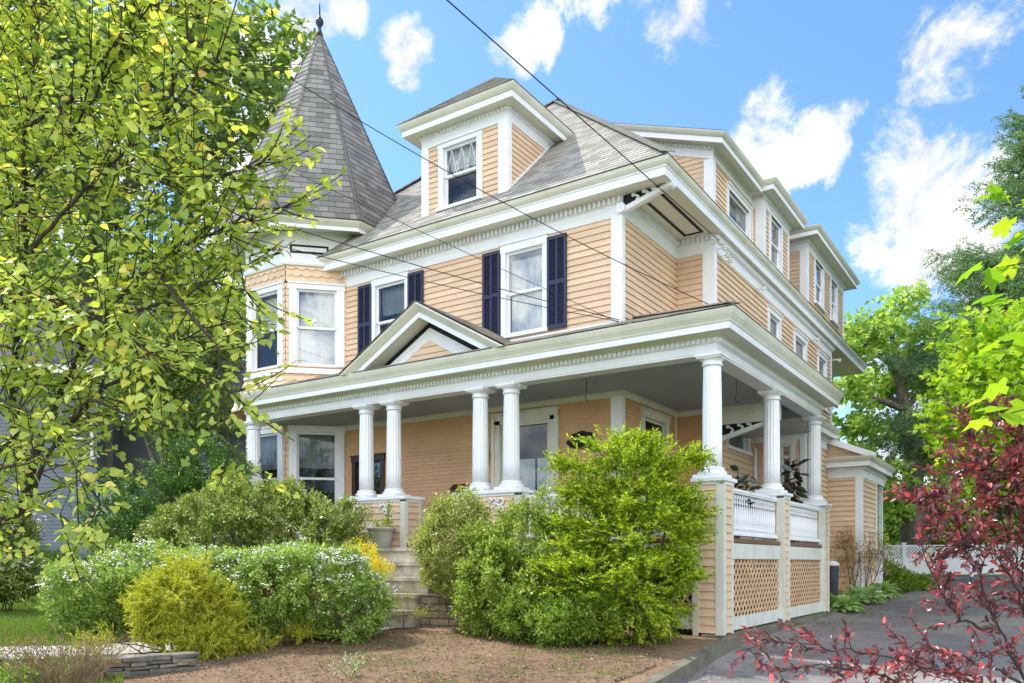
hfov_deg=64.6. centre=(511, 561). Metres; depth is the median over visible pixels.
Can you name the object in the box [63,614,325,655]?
shrub
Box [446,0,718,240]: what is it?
overhead cable
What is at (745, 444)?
window
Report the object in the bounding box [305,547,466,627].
stone steps
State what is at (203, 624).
gold thread cypress
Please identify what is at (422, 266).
overhead cable
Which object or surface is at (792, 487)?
rubber plant
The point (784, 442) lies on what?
window
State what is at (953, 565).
lattice fence
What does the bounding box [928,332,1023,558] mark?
background tree
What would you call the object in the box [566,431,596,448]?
wall plaque
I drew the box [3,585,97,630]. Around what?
lawn
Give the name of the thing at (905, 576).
weigela bush
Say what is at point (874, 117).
sky
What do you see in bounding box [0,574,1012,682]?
ground
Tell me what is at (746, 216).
window
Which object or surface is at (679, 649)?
mulch bed
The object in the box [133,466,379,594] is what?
rhododendron
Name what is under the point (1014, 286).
blue spruce
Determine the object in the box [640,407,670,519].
window
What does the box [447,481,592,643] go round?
pieris bush
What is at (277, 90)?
maple tree
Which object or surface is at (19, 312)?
linden tree
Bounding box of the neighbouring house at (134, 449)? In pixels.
[0,308,245,579]
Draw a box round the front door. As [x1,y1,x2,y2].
[490,406,559,539]
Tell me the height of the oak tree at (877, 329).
11.870 m
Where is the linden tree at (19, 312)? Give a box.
[0,0,346,593]
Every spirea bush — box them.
[34,534,233,633]
[160,536,402,643]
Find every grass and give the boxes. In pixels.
[0,625,129,682]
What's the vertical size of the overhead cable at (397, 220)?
4.622 m
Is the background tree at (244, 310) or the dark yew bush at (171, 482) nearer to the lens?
the dark yew bush at (171, 482)
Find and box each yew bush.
[59,425,266,568]
[523,421,723,647]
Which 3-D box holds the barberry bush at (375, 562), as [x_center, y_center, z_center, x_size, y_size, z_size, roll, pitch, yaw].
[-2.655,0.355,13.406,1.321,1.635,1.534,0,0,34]
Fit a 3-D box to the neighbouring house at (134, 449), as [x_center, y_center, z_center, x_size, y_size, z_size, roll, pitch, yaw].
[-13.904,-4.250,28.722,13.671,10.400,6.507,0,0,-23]
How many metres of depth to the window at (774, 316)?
21.40 m
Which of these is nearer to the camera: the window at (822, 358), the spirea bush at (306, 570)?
the spirea bush at (306, 570)
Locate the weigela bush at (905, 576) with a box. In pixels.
[877,555,942,591]
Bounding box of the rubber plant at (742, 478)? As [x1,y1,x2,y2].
[730,465,761,538]
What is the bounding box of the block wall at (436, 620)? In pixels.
[421,594,516,629]
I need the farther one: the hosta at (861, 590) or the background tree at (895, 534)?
the background tree at (895, 534)
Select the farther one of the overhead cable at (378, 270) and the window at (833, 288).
the window at (833, 288)
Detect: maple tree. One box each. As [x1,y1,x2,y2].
[0,0,316,325]
[907,297,1023,508]
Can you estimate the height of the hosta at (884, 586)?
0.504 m
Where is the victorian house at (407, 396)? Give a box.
[213,0,897,643]
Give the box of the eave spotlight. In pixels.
[755,286,765,291]
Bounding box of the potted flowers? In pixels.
[367,499,394,526]
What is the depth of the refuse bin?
18.76 m
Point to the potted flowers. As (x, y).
(387, 521)
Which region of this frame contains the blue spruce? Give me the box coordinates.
[858,83,1023,475]
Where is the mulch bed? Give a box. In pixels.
[96,615,745,682]
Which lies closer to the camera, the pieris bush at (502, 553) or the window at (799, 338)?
the pieris bush at (502, 553)
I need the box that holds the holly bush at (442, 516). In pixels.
[405,483,515,608]
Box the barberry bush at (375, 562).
[311,535,398,623]
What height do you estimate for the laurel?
1.193 m
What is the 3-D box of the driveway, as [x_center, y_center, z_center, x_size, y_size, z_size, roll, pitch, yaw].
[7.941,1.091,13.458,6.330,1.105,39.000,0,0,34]
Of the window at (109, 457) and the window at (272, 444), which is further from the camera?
the window at (109, 457)
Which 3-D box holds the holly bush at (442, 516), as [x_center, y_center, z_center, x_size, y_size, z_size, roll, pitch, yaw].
[-0.862,-0.090,13.544,1.892,2.510,1.743,0,0,34]
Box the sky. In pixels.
[0,0,1023,556]
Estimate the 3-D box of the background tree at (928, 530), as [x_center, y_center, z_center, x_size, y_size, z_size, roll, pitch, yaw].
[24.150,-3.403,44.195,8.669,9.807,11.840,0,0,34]
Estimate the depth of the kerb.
10.50 m
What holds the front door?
in the victorian house at (407, 396)
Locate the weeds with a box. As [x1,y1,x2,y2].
[311,632,657,682]
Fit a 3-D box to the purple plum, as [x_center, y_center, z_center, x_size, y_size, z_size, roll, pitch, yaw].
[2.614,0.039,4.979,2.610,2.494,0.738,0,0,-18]
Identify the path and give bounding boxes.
[0,625,397,658]
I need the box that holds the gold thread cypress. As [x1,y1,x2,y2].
[116,540,267,659]
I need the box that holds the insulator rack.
[710,238,732,262]
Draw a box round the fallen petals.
[122,630,662,682]
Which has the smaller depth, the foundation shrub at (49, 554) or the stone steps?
the stone steps
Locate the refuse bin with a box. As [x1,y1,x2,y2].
[830,561,839,604]
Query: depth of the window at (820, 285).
25.88 m
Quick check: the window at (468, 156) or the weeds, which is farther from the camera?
the window at (468, 156)
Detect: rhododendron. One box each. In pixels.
[0,483,46,612]
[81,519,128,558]
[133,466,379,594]
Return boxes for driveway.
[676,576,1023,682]
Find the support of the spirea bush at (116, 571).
on the mulch bed
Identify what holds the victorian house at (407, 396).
on the ground at (900, 592)
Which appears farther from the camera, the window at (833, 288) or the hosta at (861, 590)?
the window at (833, 288)
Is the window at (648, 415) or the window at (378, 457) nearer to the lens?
the window at (648, 415)
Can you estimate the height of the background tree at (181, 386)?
8.781 m
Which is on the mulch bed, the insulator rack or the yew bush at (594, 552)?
the yew bush at (594, 552)
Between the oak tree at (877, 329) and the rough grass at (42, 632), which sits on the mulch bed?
the rough grass at (42, 632)
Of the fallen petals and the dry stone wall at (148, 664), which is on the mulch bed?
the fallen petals
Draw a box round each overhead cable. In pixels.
[52,56,617,321]
[75,188,618,321]
[122,173,618,319]
[174,3,707,303]
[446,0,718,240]
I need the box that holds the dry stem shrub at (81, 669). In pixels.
[0,619,139,682]
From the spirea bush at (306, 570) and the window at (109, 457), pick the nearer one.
the spirea bush at (306, 570)
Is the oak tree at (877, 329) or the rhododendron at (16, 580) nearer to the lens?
the rhododendron at (16, 580)
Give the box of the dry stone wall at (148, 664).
[73,651,200,679]
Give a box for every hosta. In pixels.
[830,593,866,612]
[838,583,871,599]
[843,584,886,603]
[869,580,902,597]
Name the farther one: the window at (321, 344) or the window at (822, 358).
the window at (822, 358)
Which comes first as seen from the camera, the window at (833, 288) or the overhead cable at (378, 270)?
the overhead cable at (378, 270)
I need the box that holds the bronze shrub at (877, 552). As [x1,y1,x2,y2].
[830,518,902,595]
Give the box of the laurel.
[489,572,633,648]
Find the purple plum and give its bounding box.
[729,393,1023,682]
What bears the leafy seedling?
on the ground at (900, 592)
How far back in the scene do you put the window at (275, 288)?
19.94 m
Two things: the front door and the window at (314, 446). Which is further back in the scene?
the window at (314, 446)
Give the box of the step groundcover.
[368,584,444,632]
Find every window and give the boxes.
[70,411,112,472]
[245,281,283,371]
[246,425,283,521]
[288,281,345,366]
[288,425,345,526]
[350,453,385,495]
[369,269,409,340]
[435,127,483,211]
[499,232,547,338]
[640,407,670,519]
[725,437,752,455]
[726,181,752,239]
[767,305,782,341]
[769,207,784,275]
[780,437,796,493]
[793,328,808,361]
[814,253,826,313]
[817,350,828,412]
[830,274,839,328]
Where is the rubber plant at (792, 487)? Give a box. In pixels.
[780,458,810,542]
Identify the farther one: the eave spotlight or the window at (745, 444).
the eave spotlight
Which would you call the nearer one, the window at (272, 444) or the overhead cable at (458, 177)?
the overhead cable at (458, 177)
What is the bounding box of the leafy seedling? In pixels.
[0,649,70,682]
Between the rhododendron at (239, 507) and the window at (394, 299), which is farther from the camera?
the window at (394, 299)
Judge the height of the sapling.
0.363 m
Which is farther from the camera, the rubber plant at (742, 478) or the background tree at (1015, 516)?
the background tree at (1015, 516)
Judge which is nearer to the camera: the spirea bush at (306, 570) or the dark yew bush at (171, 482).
the spirea bush at (306, 570)
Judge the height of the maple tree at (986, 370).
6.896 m
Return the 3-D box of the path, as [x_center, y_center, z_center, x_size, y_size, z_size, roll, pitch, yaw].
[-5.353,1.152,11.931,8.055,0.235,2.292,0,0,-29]
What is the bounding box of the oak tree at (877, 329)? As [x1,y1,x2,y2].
[832,276,961,558]
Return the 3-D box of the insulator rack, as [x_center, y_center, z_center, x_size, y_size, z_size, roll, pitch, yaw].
[4.537,-6.705,17.491,0.295,0.390,0.582,0,0,40]
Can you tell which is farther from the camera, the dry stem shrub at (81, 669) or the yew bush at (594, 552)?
the yew bush at (594, 552)
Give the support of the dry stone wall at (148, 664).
on the ground at (900, 592)
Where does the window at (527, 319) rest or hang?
in the victorian house at (407, 396)
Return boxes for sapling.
[328,651,379,679]
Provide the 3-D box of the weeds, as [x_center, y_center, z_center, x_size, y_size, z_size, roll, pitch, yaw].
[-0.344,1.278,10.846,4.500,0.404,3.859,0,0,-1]
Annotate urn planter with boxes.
[366,527,395,547]
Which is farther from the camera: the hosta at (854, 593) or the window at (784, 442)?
the hosta at (854, 593)
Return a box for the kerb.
[639,635,738,682]
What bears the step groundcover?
on the ground at (900, 592)
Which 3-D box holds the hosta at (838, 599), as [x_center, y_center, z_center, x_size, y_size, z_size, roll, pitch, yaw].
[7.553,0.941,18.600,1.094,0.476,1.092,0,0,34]
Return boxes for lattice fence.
[877,543,1023,576]
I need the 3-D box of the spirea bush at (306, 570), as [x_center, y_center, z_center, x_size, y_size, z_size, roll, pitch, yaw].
[-3.493,0.452,12.224,3.615,1.705,2.755,0,0,-16]
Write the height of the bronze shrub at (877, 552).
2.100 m
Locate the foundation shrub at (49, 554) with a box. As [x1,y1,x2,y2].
[15,543,91,581]
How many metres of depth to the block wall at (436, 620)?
13.63 m
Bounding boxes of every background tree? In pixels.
[1,186,178,387]
[89,300,245,564]
[97,272,245,393]
[837,437,945,558]
[883,470,1018,558]
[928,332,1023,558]
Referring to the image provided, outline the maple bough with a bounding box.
[955,181,1023,431]
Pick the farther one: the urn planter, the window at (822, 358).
the window at (822, 358)
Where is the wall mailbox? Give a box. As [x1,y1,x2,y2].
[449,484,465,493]
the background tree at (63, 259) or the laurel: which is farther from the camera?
the background tree at (63, 259)

